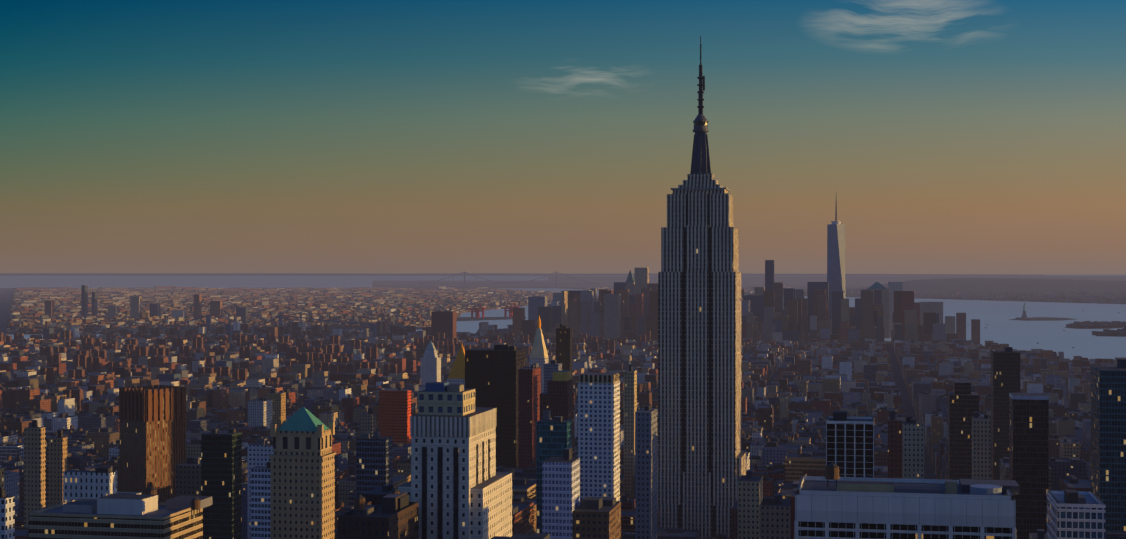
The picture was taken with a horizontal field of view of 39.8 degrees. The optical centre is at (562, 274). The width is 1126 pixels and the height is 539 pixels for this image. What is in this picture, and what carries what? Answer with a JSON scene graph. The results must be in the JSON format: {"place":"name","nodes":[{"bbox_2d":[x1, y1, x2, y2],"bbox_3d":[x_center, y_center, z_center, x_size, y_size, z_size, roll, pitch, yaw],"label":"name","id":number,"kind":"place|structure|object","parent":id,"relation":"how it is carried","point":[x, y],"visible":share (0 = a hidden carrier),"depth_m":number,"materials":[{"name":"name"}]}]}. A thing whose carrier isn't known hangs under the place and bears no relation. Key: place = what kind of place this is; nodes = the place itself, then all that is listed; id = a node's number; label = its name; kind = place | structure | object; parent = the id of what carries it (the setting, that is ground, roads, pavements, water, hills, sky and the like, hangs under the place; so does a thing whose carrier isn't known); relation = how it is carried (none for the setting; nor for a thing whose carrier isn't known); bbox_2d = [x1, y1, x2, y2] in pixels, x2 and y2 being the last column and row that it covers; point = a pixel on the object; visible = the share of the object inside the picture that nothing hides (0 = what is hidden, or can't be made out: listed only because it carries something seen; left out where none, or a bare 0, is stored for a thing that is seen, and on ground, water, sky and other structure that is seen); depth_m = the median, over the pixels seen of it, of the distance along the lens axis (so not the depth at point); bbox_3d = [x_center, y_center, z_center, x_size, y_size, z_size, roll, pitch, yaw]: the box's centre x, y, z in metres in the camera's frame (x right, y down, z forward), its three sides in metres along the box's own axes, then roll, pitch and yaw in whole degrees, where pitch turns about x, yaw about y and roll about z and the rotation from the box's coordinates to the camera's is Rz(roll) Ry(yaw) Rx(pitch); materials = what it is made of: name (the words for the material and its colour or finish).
{"place":"outdoors","nodes":[
{"label":"outdoors","id":0,"kind":"place"},
{"bbox_2d":[456,317,525,320],"bbox_3d":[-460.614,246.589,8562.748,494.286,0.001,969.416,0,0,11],"label":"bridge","id":1,"kind":"structure","parent":0,"point":[478,319],"depth_m":8649.22,"materials":[{"name":"grey metal"}]},
{"bbox_2d":[468,304,519,317],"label":"bridge towers","id":2,"kind":"structure","parent":1,"relation":"on","point":[477,311],"depth_m":8778.97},
{"bbox_2d":[0,273,1044,275],"bbox_3d":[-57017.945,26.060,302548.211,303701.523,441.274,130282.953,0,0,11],"label":"distant hills","id":3,"kind":"structure","parent":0,"point":[257,274],"depth_m":270380.62,"materials":[{"name":"grey"}]},
{"bbox_2d":[0,275,1125,359],"bbox_3d":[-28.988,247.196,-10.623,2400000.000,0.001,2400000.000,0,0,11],"label":"sea","id":4,"kind":"structure","parent":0,"point":[994,317],"depth_m":11197.78,"materials":[{"name":"blue liquid"}]},
{"bbox_2d":[0,287,549,334],"bbox_3d":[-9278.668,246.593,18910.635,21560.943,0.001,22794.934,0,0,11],"label":"brooklyn land","id":5,"kind":"structure","parent":4,"relation":"on","point":[6,295],"depth_m":11683.91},
{"bbox_2d":[150,315,422,330],"bbox_3d":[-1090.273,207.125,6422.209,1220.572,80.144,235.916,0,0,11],"label":"manhattan bridge","id":6,"kind":"structure","parent":4,"relation":"on","point":[208,317],"depth_m":6415.81,"materials":[{"name":"grey metal"}]},
{"bbox_2d":[418,272,599,287],"bbox_3d":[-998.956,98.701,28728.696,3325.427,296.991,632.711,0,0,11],"label":"suspension bridge","id":7,"kind":"structure","parent":4,"relation":"on","point":[464,283],"depth_m":28695.40,"materials":[{"name":"grey metal"}]},
{"bbox_2d":[766,341,936,478],"bbox_3d":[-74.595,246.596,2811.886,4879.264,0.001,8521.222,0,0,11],"label":"street","id":8,"kind":"structure","parent":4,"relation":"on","point":[907,405],"depth_m":3266.96,"materials":[{"name":"grey asphalt"}]},
{"bbox_2d":[0,260,1125,538],"bbox_3d":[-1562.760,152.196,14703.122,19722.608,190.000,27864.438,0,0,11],"label":"city buildings","id":9,"kind":"structure","parent":8,"relation":"on","point":[66,370],"depth_m":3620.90,"materials":[{"name":"concrete"}]},
{"bbox_2d":[657,36,746,538],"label":"skyscraper","id":10,"kind":"structure","parent":8,"relation":"on","point":[701,462],"depth_m":1247.97,"materials":[{"name":"grey stone"}]},
{"bbox_2d":[827,198,844,322],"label":"skyscraper","id":11,"kind":"structure","parent":8,"relation":"on","point":[836,254],"depth_m":5966.30,"materials":[{"name":"grey glass"}]},
{"bbox_2d":[0,0,1125,274],"label":"sky","id":12,"kind":"structure","parent":0,"point":[137,136],"materials":[{"name":"blue"}]},
{"bbox_2d":[372,281,865,287],"bbox_3d":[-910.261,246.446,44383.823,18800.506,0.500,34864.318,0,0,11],"label":"ridge terrain","id":13,"kind":"structure","parent":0,"point":[401,284],"depth_m":37145.52,"materials":[{"name":"grey"}]},
{"bbox_2d":[547,276,1125,303],"bbox_3d":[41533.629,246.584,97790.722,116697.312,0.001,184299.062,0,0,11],"label":"shore land","id":14,"kind":"structure","parent":0,"point":[870,280],"depth_m":88961.48,"materials":[{"name":"grey"}]},
{"bbox_2d":[849,278,1125,293],"bbox_3d":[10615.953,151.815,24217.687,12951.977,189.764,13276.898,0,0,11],"label":"distant hills","id":15,"kind":"structure","parent":0,"point":[982,285],"depth_m":20570.61,"materials":[{"name":"grey"}]},
{"bbox_2d":[1010,317,1075,320],"bbox_3d":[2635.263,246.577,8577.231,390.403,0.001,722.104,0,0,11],"label":"island","id":16,"kind":"structure","parent":0,"point":[1046,319],"depth_m":8457.91,"materials":[{"name":"grey"}]},
{"bbox_2d":[1016,304,1032,319],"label":"statue of liberty","id":17,"kind":"object","parent":16,"relation":"on","point":[1024,315],"visible":0.98,"depth_m":8492.35,"materials":[{"name":"green metal"}]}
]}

